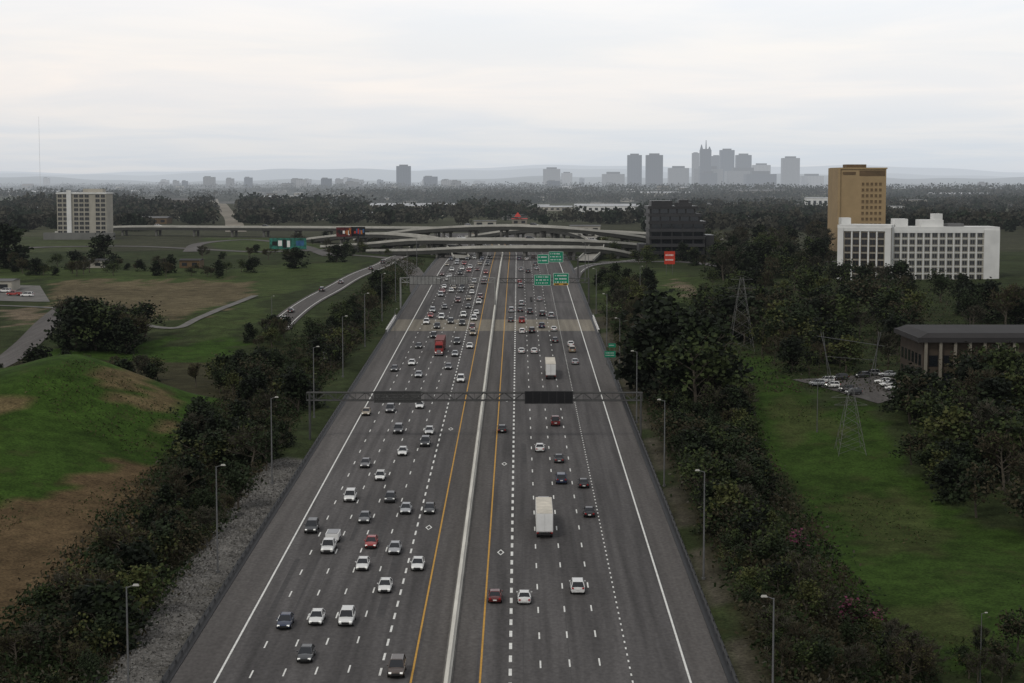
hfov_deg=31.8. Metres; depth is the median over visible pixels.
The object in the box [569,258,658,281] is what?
exit ramp
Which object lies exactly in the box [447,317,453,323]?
suv
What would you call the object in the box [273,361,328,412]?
evergreen tree
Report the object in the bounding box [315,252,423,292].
merge ramp
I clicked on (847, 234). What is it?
wing window
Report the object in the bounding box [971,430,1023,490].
tree
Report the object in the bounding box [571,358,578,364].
sedan
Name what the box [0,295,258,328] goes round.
farm track
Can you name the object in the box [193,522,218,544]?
budding tree
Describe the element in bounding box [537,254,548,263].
highway sign
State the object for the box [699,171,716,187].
skyscraper
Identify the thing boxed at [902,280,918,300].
budding tree
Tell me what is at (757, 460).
budding tree
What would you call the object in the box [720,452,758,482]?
bare tree
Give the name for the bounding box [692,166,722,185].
skyscraper
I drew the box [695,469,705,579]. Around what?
street lamp
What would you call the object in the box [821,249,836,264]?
bare tree
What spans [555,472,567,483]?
suv
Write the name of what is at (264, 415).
budding tree
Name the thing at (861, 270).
evergreen tree
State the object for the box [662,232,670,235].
window
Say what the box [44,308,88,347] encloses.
evergreen tree
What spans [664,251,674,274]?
sign board
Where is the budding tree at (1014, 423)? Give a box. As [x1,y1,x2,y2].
[955,406,1023,480]
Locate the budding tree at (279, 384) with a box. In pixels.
[268,369,319,408]
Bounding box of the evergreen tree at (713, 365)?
[638,328,758,404]
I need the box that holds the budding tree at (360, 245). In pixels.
[358,241,370,253]
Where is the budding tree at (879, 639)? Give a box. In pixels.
[867,631,899,668]
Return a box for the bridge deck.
[391,319,594,330]
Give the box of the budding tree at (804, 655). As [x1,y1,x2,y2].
[764,632,818,679]
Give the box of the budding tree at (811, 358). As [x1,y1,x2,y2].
[794,347,820,374]
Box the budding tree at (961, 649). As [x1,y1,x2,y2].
[945,643,969,663]
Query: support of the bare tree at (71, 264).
on the ground at (958, 573)
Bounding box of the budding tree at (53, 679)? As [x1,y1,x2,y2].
[42,671,63,682]
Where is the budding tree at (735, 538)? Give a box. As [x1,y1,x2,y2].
[718,528,744,556]
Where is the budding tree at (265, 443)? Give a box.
[244,422,282,470]
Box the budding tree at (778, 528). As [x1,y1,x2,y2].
[748,518,793,559]
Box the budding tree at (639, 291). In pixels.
[623,285,647,314]
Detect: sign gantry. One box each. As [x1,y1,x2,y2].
[306,392,642,439]
[400,277,495,308]
[499,278,589,304]
[523,256,578,277]
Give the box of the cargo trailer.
[325,529,340,541]
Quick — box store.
[511,212,527,223]
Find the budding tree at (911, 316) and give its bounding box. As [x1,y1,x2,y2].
[889,298,930,324]
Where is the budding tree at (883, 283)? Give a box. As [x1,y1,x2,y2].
[866,279,891,302]
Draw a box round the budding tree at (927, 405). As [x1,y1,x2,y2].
[896,389,959,440]
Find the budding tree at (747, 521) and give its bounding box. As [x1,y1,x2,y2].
[720,502,783,553]
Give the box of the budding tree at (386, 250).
[383,248,392,254]
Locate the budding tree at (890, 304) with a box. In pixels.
[879,294,928,314]
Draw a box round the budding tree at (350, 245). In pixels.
[340,241,353,248]
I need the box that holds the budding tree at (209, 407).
[166,394,222,418]
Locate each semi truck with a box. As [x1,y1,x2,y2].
[434,335,445,355]
[535,497,552,536]
[545,357,555,378]
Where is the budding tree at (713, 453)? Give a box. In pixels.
[692,450,718,461]
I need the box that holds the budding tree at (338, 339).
[318,334,353,367]
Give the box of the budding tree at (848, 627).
[838,612,872,650]
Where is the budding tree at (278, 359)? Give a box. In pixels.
[268,348,287,373]
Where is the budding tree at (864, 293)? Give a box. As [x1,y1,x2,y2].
[844,269,891,309]
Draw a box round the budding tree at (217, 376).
[209,365,228,393]
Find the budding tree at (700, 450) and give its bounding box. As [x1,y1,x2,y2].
[674,446,711,486]
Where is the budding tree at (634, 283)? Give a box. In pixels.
[625,280,651,290]
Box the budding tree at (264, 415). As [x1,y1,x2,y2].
[250,406,283,430]
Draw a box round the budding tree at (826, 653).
[797,634,843,677]
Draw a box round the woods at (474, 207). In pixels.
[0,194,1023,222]
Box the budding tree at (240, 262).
[236,258,248,270]
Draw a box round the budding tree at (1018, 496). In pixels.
[996,469,1023,525]
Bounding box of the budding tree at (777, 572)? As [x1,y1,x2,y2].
[758,555,798,593]
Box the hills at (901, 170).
[0,165,1023,176]
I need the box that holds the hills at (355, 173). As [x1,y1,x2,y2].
[0,168,1008,182]
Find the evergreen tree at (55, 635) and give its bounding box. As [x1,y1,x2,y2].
[21,605,98,668]
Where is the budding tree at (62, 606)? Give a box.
[37,574,82,618]
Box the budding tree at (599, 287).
[597,285,606,293]
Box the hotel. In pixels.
[837,213,999,279]
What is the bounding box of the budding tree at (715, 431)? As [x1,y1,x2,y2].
[705,422,738,460]
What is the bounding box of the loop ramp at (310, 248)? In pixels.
[183,239,334,255]
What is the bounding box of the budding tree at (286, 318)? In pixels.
[274,314,294,337]
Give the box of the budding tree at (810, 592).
[780,575,830,622]
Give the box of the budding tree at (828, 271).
[816,260,838,282]
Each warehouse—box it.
[0,279,19,290]
[82,259,107,267]
[138,198,193,202]
[142,216,171,223]
[179,259,203,267]
[370,203,455,208]
[473,220,496,224]
[537,206,572,210]
[569,225,600,229]
[574,204,638,211]
[641,192,689,196]
[729,190,790,194]
[804,197,827,205]
[888,205,904,207]
[899,199,926,203]
[927,192,987,197]
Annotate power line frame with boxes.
[820,332,881,381]
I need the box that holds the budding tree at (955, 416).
[902,402,981,451]
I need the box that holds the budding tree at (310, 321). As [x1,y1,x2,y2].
[301,314,321,330]
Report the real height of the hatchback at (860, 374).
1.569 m
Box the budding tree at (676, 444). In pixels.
[665,427,684,454]
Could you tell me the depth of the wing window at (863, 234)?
756.53 m
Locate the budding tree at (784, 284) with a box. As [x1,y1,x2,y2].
[767,279,795,294]
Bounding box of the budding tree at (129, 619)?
[92,593,143,637]
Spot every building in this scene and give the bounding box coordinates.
[22,183,33,187]
[43,177,49,186]
[158,182,168,188]
[173,180,178,188]
[182,180,187,187]
[203,176,215,187]
[226,178,233,187]
[244,177,252,187]
[281,183,293,187]
[296,179,306,187]
[321,178,331,187]
[335,178,343,184]
[345,181,358,188]
[351,179,363,185]
[423,176,437,185]
[441,179,450,187]
[451,180,460,187]
[473,181,484,185]
[502,214,526,219]
[547,180,559,187]
[579,178,584,186]
[620,197,633,201]
[657,185,669,189]
[894,325,1023,388]
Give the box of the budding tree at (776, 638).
[762,629,788,653]
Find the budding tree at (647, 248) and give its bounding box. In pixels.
[639,244,658,254]
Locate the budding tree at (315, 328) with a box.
[305,317,330,341]
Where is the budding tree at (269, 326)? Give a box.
[261,321,277,341]
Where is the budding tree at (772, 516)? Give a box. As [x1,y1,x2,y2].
[762,509,789,528]
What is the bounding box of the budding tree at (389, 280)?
[381,274,403,294]
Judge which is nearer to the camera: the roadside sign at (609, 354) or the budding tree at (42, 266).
the roadside sign at (609, 354)
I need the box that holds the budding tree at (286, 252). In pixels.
[283,247,291,255]
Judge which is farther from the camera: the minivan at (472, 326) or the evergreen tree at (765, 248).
the evergreen tree at (765, 248)
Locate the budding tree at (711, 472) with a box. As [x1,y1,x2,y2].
[671,452,741,489]
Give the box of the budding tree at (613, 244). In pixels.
[609,241,621,249]
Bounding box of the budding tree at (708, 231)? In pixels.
[705,228,725,238]
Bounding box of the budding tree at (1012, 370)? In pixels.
[999,358,1023,395]
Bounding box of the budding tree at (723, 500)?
[697,478,769,531]
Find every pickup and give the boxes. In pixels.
[6,290,21,295]
[320,537,336,552]
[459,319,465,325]
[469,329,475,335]
[518,317,524,322]
[550,415,560,425]
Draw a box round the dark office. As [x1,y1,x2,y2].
[637,200,713,258]
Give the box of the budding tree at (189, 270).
[184,266,197,275]
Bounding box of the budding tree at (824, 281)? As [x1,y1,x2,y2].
[798,275,831,297]
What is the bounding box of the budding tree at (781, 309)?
[745,295,820,330]
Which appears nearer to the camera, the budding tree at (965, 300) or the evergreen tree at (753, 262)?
the budding tree at (965, 300)
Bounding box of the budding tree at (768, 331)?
[745,318,777,354]
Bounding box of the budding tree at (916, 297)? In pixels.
[894,289,937,324]
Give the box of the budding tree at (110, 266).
[100,261,121,275]
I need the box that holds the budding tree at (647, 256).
[640,250,659,265]
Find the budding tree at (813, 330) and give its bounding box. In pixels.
[797,315,842,357]
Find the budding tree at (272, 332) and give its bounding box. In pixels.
[256,326,283,347]
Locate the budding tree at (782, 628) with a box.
[761,603,789,634]
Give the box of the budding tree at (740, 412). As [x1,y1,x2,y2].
[729,406,764,432]
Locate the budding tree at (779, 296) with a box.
[761,282,793,309]
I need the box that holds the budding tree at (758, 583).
[741,575,767,593]
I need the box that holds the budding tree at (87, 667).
[78,649,108,682]
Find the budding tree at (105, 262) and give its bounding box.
[100,259,114,268]
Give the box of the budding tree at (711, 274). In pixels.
[699,266,720,286]
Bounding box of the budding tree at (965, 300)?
[958,286,986,324]
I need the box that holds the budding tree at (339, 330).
[322,326,356,348]
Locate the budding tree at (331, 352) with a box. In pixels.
[317,339,343,370]
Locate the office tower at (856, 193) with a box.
[827,164,887,250]
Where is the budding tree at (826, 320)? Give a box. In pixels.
[796,308,839,361]
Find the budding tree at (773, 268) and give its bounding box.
[760,259,783,278]
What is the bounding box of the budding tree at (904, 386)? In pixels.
[877,365,947,423]
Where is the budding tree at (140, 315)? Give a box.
[131,310,145,334]
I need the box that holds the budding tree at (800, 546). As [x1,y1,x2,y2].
[773,533,833,573]
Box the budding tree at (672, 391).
[662,383,687,405]
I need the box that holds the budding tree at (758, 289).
[722,282,765,298]
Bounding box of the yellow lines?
[410,252,509,682]
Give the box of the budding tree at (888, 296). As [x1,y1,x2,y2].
[869,286,904,310]
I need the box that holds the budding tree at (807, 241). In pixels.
[801,236,818,248]
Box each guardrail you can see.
[159,255,440,682]
[564,254,738,682]
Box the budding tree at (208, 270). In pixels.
[200,266,214,276]
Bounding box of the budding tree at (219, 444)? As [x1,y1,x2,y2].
[164,426,234,468]
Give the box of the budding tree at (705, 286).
[696,280,710,292]
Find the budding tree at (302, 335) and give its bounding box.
[290,325,314,346]
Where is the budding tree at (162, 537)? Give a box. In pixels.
[128,517,185,567]
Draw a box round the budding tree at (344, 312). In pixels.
[329,306,353,326]
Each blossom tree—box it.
[786,528,809,551]
[838,596,886,631]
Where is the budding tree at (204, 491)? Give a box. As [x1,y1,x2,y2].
[184,486,215,508]
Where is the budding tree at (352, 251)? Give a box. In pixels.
[347,247,357,256]
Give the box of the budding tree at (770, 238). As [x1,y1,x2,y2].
[746,230,787,252]
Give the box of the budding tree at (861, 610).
[843,598,873,629]
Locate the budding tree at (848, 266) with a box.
[835,257,854,283]
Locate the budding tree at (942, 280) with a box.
[925,269,956,300]
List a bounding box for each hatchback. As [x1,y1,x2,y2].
[375,469,385,480]
[384,491,395,502]
[809,379,825,385]
[821,376,834,381]
[825,381,840,387]
[833,373,848,379]
[839,385,854,391]
[844,388,861,394]
[854,371,870,377]
[868,369,880,375]
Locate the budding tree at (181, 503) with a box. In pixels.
[168,496,193,516]
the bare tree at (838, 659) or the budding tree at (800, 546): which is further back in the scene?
the budding tree at (800, 546)
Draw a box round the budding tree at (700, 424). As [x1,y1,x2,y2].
[670,411,711,435]
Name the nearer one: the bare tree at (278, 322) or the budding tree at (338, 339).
the budding tree at (338, 339)
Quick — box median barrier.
[442,244,503,682]
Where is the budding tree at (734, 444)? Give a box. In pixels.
[712,431,761,465]
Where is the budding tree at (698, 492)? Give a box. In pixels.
[690,478,721,506]
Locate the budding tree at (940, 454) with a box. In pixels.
[920,447,972,480]
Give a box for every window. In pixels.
[0,284,7,288]
[651,224,660,227]
[651,232,660,235]
[651,239,659,243]
[652,217,659,220]
[660,209,667,212]
[661,217,668,220]
[662,224,670,227]
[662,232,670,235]
[662,239,670,243]
[671,217,678,220]
[673,224,681,227]
[673,232,681,235]
[673,239,681,243]
[681,217,688,220]
[683,224,692,227]
[683,232,691,235]
[683,239,691,243]
[690,217,697,220]
[694,224,702,227]
[694,232,702,235]
[694,239,702,243]
[844,246,850,251]
[844,253,849,258]
[845,232,850,237]
[845,239,850,244]
[853,232,858,237]
[853,239,858,244]
[853,246,858,251]
[853,253,858,258]
[861,232,866,237]
[861,239,866,244]
[861,246,866,251]
[861,253,866,258]
[869,239,875,244]
[869,246,875,251]
[869,253,874,258]
[870,232,875,237]
[877,261,883,265]
[878,233,883,237]
[878,240,883,244]
[878,247,883,251]
[878,254,883,258]
[901,346,903,356]
[911,351,913,361]
[918,354,920,364]
[929,355,937,365]
[943,355,952,365]
[943,373,951,381]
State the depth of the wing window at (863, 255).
757.36 m
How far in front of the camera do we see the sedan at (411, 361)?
485.28 m
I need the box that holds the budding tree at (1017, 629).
[988,604,1023,651]
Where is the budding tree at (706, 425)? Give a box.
[691,413,712,434]
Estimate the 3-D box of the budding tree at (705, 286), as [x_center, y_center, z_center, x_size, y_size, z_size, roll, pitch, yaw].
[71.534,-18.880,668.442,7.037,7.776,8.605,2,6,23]
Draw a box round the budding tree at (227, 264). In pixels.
[222,261,234,272]
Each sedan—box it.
[276,612,293,628]
[296,644,315,661]
[308,608,325,624]
[355,556,369,569]
[358,511,370,522]
[360,457,370,467]
[361,407,370,415]
[364,535,378,547]
[377,577,392,592]
[387,540,401,553]
[390,365,398,371]
[397,446,407,455]
[399,502,411,513]
[408,359,415,365]
[410,556,424,569]
[415,342,421,348]
[415,370,422,377]
[415,401,423,408]
[423,502,435,513]
[424,426,433,434]
[444,363,451,369]
[451,350,458,356]
[466,342,472,348]
[487,589,502,602]
[497,424,506,432]
[516,590,531,603]
[518,348,524,353]
[531,348,537,353]
[534,443,544,451]
[552,337,557,342]
[553,454,563,462]
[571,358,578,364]
[577,478,588,487]
[582,506,594,516]
[874,377,890,382]
[878,370,895,376]
[879,380,892,386]
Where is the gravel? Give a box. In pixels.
[94,458,298,682]
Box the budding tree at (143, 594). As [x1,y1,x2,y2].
[122,572,162,600]
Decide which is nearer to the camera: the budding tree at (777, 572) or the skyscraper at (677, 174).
the budding tree at (777, 572)
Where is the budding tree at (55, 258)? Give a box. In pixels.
[46,252,65,266]
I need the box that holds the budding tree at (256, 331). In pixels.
[246,328,262,337]
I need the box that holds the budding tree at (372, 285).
[360,279,377,291]
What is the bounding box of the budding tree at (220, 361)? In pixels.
[202,351,235,384]
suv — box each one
[0,288,11,292]
[304,517,319,532]
[338,605,355,625]
[343,488,356,501]
[387,654,406,676]
[393,423,403,433]
[420,435,430,446]
[423,318,429,324]
[429,306,435,311]
[430,331,436,337]
[434,322,439,328]
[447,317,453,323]
[453,337,460,344]
[456,374,464,382]
[460,311,466,316]
[528,327,534,332]
[538,322,544,327]
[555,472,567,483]
[568,345,575,352]
[569,577,584,593]
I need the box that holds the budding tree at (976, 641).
[969,634,989,654]
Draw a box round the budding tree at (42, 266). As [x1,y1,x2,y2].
[37,262,50,274]
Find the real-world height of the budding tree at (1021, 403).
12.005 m
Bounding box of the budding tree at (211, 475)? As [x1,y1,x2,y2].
[189,456,215,480]
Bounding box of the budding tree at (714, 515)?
[701,503,733,533]
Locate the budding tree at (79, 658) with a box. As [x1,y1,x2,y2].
[74,646,111,677]
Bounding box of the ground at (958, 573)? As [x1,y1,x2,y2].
[0,183,1023,682]
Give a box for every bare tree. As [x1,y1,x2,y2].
[0,632,35,669]
[7,252,22,262]
[10,621,65,663]
[12,258,28,272]
[41,571,81,610]
[49,614,79,639]
[51,294,75,321]
[60,566,118,598]
[63,640,89,677]
[66,260,83,275]
[74,571,124,589]
[76,262,88,274]
[82,257,99,272]
[86,295,119,328]
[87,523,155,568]
[96,304,133,339]
[109,355,118,364]
[115,312,154,348]
[129,354,150,375]
[150,255,163,262]
[158,479,193,499]
[159,261,174,277]
[163,463,205,500]
[170,521,201,551]
[184,412,208,443]
[187,362,201,387]
[188,505,229,537]
[196,245,209,256]
[214,428,247,453]
[217,491,234,518]
[224,424,287,469]
[225,435,252,451]
[246,247,254,254]
[253,388,278,407]
[257,319,268,330]
[262,248,272,258]
[268,317,291,341]
[290,232,304,237]
[322,238,330,245]
[323,354,346,367]
[334,328,358,342]
[354,294,379,318]
[604,294,617,311]
[610,288,629,310]
[611,281,623,295]
[623,286,648,299]
[623,295,641,315]
[624,313,637,327]
[681,370,715,396]
[698,385,731,411]
[699,255,710,267]
[711,249,739,280]
[715,381,760,411]
[720,230,747,243]
[720,265,736,277]
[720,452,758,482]
[720,481,764,516]
[723,307,763,343]
[730,225,752,244]
[739,592,794,633]
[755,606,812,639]
[757,270,774,290]
[759,637,798,681]
[762,334,786,363]
[763,256,779,269]
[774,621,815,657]
[775,327,797,353]
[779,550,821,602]
[788,236,798,255]
[800,294,838,318]
[800,583,840,624]
[802,223,816,238]
[812,226,835,240]
[820,644,846,674]
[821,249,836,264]
[840,643,871,671]
[848,309,877,336]
[863,262,880,281]
[868,331,900,365]
[872,265,890,278]
[879,617,917,641]
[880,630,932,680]
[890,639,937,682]
[912,638,954,662]
[960,305,987,324]
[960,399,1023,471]
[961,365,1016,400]
[962,647,994,682]
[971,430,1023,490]
[972,625,994,640]
[975,344,1017,376]
[983,282,1023,324]
[987,652,1020,682]
[999,479,1023,508]
[1007,451,1023,482]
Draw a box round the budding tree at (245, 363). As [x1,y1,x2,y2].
[234,350,279,378]
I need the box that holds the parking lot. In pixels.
[793,375,912,402]
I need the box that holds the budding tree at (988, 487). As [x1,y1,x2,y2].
[950,450,1003,517]
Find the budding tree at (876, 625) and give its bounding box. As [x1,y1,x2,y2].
[858,615,883,639]
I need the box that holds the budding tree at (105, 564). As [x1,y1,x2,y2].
[62,547,128,581]
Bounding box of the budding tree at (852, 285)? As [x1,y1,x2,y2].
[836,272,869,309]
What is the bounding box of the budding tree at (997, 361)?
[978,338,1023,379]
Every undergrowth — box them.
[0,329,367,682]
[308,256,424,346]
[597,303,942,682]
[667,281,1022,392]
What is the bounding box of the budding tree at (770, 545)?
[744,529,790,573]
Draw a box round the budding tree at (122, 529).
[104,521,145,539]
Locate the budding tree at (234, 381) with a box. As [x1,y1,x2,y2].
[219,371,242,394]
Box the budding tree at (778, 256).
[765,251,794,276]
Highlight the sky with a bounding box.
[0,0,1023,173]
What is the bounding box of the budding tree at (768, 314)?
[754,297,795,338]
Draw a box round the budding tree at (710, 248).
[700,241,724,266]
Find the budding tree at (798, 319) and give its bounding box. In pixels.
[765,304,817,345]
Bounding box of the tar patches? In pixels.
[266,253,631,682]
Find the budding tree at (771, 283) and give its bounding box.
[756,271,780,291]
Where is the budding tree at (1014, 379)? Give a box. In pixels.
[975,372,1023,406]
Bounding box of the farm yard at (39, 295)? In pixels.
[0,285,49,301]
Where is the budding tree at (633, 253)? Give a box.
[628,249,646,263]
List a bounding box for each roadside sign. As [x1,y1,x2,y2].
[604,351,615,364]
[608,343,615,346]
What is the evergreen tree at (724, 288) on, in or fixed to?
on the ground at (958, 573)
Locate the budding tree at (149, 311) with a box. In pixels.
[125,296,174,336]
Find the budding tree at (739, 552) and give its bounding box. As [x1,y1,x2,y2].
[714,543,751,569]
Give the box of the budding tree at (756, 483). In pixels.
[741,461,771,496]
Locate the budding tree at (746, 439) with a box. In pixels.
[721,427,769,462]
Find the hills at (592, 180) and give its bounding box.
[0,174,1023,185]
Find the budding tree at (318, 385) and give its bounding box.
[295,380,327,406]
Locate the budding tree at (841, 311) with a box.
[810,287,874,327]
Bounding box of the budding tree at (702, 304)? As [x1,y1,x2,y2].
[695,292,718,314]
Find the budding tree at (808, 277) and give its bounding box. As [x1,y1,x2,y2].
[785,263,829,300]
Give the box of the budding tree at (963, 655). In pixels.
[949,648,989,678]
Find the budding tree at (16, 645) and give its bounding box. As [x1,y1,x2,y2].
[4,633,23,655]
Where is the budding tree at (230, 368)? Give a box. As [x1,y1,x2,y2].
[204,361,235,391]
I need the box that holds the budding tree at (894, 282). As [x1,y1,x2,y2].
[885,276,907,305]
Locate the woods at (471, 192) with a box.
[0,181,1023,204]
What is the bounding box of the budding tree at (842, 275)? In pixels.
[827,261,850,286]
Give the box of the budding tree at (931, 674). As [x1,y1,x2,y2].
[907,656,942,682]
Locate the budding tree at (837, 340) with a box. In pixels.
[825,332,853,367]
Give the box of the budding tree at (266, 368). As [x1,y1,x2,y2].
[238,355,279,384]
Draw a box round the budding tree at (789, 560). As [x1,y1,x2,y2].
[769,553,824,589]
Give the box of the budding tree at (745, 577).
[726,565,776,595]
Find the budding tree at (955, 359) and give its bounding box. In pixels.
[939,341,991,386]
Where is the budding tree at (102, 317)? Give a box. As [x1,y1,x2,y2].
[72,299,132,349]
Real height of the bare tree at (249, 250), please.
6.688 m
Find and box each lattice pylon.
[730,276,754,351]
[834,384,865,455]
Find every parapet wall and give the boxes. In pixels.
[385,315,395,331]
[592,314,599,331]
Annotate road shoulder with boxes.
[170,233,727,682]
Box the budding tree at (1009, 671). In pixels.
[1004,662,1015,677]
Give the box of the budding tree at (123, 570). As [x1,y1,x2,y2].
[92,564,132,578]
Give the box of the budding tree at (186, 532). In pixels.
[167,515,204,555]
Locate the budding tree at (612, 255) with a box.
[604,253,614,260]
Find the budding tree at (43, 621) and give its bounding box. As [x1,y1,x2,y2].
[22,610,58,647]
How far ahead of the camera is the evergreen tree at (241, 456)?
346.92 m
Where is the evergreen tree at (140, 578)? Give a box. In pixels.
[115,563,176,614]
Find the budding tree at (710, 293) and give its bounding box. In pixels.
[677,283,730,311]
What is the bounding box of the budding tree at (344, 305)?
[325,300,352,315]
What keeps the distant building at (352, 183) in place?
on the ground at (958, 573)
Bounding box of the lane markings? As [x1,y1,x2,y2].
[213,233,691,682]
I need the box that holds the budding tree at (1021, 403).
[1001,382,1023,414]
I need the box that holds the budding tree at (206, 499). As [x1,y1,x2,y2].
[187,486,223,514]
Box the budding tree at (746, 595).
[738,585,768,604]
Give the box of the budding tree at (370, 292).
[362,287,377,297]
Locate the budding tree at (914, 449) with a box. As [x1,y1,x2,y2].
[888,426,933,464]
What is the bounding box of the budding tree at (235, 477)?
[215,454,263,510]
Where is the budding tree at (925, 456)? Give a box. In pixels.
[909,441,941,474]
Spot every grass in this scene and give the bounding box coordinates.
[0,359,185,633]
[753,401,1023,682]
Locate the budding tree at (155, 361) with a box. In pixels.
[135,354,169,376]
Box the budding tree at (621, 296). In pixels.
[606,287,628,306]
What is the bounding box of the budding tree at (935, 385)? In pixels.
[901,374,949,411]
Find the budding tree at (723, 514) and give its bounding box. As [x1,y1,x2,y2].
[705,499,754,539]
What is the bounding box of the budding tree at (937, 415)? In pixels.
[920,398,967,440]
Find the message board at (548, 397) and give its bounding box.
[525,391,572,403]
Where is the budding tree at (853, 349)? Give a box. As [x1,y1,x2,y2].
[815,333,871,371]
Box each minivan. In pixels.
[20,292,33,296]
[385,403,394,412]
[438,313,444,318]
[469,323,475,329]
[471,314,476,320]
[539,310,544,315]
[548,312,553,317]
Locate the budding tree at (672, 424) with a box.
[649,406,691,449]
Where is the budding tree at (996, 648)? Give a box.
[985,633,1023,668]
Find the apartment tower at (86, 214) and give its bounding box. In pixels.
[43,189,114,239]
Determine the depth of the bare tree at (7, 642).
223.18 m
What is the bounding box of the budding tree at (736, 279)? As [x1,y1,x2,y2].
[720,266,760,290]
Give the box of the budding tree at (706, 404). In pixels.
[697,393,721,414]
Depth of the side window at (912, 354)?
452.79 m
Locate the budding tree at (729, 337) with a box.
[718,325,746,362]
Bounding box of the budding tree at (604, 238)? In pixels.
[598,236,611,253]
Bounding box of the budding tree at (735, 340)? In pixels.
[717,325,745,357]
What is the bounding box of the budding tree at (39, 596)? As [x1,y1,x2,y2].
[25,577,68,616]
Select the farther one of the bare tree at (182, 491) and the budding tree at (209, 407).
the budding tree at (209, 407)
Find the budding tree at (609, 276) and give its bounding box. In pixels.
[598,270,622,285]
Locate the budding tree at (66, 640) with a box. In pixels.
[46,629,83,657]
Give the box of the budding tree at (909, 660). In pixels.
[901,648,923,671]
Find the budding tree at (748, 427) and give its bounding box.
[730,415,764,445]
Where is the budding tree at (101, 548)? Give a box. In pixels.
[87,527,150,569]
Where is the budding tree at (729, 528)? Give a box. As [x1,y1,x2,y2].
[715,518,738,548]
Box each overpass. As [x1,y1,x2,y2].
[55,225,720,239]
[306,232,469,259]
[320,237,636,255]
[353,224,645,249]
[366,245,636,259]
[465,230,603,262]
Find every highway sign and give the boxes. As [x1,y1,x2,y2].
[374,391,420,402]
[409,276,440,284]
[448,276,467,283]
[534,275,550,285]
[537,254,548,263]
[549,251,562,261]
[553,273,568,284]
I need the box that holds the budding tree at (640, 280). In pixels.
[630,272,650,286]
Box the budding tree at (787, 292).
[769,285,804,309]
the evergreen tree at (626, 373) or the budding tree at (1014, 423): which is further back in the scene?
the evergreen tree at (626, 373)
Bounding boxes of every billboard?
[269,238,305,248]
[336,227,351,250]
[352,227,364,251]
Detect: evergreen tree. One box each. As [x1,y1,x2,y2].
[0,220,42,266]
[0,255,9,268]
[7,256,20,271]
[17,340,52,363]
[21,605,98,668]
[24,257,45,274]
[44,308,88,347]
[46,296,106,350]
[51,268,59,275]
[58,350,73,354]
[60,570,156,662]
[61,249,87,269]
[65,577,92,619]
[81,297,114,347]
[83,232,121,261]
[93,310,125,351]
[104,317,146,353]
[109,356,140,373]
[109,537,167,603]
[115,563,176,614]
[123,263,131,269]
[130,311,150,341]
[133,506,157,536]
[134,259,148,271]
[139,363,162,382]
[148,260,166,275]
[149,483,180,515]
[153,507,192,554]
[161,254,176,272]
[166,421,201,458]
[175,404,211,442]
[180,450,207,495]
[184,397,210,416]
[184,469,209,491]
[198,426,232,472]
[199,407,230,446]
[206,413,244,463]
[210,260,227,274]
[217,271,223,277]
[222,397,251,423]
[223,351,251,386]
[227,366,248,391]
[228,444,256,467]
[235,371,259,404]
[237,366,267,399]
[241,255,261,272]
[241,322,256,342]
[246,348,272,376]
[253,244,260,252]
[255,385,277,409]
[257,432,283,460]
[263,314,278,330]
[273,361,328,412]
[274,420,296,447]
[282,247,310,267]
[306,331,340,367]
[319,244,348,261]
[322,315,341,328]
[325,321,335,330]
[327,309,343,322]
[341,243,350,255]
[346,296,363,313]
[348,311,366,331]
[366,270,390,293]
[374,281,389,302]
[592,269,607,285]
[602,262,622,283]
[605,279,618,294]
[610,285,695,370]
[613,295,687,391]
[614,301,686,396]
[617,309,630,330]
[621,267,632,277]
[637,370,650,390]
[638,328,758,404]
[640,266,658,292]
[641,339,702,407]
[669,316,730,398]
[671,423,707,467]
[675,240,689,261]
[675,299,720,343]
[676,317,756,390]
[682,432,722,461]
[685,387,698,411]
[686,247,703,265]
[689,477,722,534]
[690,304,744,360]
[691,402,705,419]
[700,245,727,278]
[705,457,750,485]
[706,287,754,336]
[708,241,743,267]
[712,285,732,298]
[714,368,746,409]
[715,380,756,423]
[723,249,749,279]
[723,290,766,341]
[726,234,740,246]
[732,283,742,291]
[738,266,762,290]
[741,248,764,272]
[741,458,785,501]
[743,224,769,244]
[743,253,764,277]
[755,237,777,267]
[774,331,808,372]
[782,225,803,249]
[783,242,800,259]
[802,234,831,270]
[809,319,863,363]
[821,235,835,256]
[825,283,860,320]
[849,263,875,288]
[876,308,910,354]
[882,363,929,411]
[884,259,920,285]
[901,369,957,423]
[923,438,965,482]
[925,451,971,503]
[936,438,985,485]
[948,272,971,295]
[948,355,996,406]
[951,279,982,311]
[953,288,976,315]
[956,390,1023,464]
[966,429,1009,482]
[967,277,1009,322]
[968,373,1023,420]
[969,400,983,418]
[996,294,1023,324]
[1003,351,1023,374]
[1007,366,1023,417]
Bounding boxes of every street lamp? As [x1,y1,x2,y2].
[126,584,138,682]
[216,464,225,572]
[271,396,278,483]
[313,346,318,417]
[342,315,346,376]
[364,293,366,346]
[395,259,396,300]
[416,237,419,270]
[593,268,596,313]
[603,293,607,346]
[615,317,619,378]
[631,350,637,422]
[657,399,665,486]
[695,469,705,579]
[761,595,774,682]
[816,379,821,431]
[979,612,987,682]
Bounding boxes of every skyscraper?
[396,165,410,185]
[543,167,559,185]
[561,172,571,185]
[602,172,624,186]
[627,154,641,186]
[645,153,662,186]
[668,166,688,186]
[692,152,698,168]
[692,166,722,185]
[699,142,710,172]
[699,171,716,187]
[711,155,718,168]
[719,149,734,184]
[724,168,753,187]
[735,154,751,167]
[743,171,776,187]
[752,163,770,173]
[781,156,799,187]
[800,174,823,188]
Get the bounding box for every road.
[0,308,60,367]
[13,246,326,251]
[212,199,246,231]
[212,233,693,682]
[266,256,407,328]
[600,261,835,265]
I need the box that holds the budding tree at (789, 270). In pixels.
[777,264,809,289]
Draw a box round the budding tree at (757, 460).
[735,450,779,485]

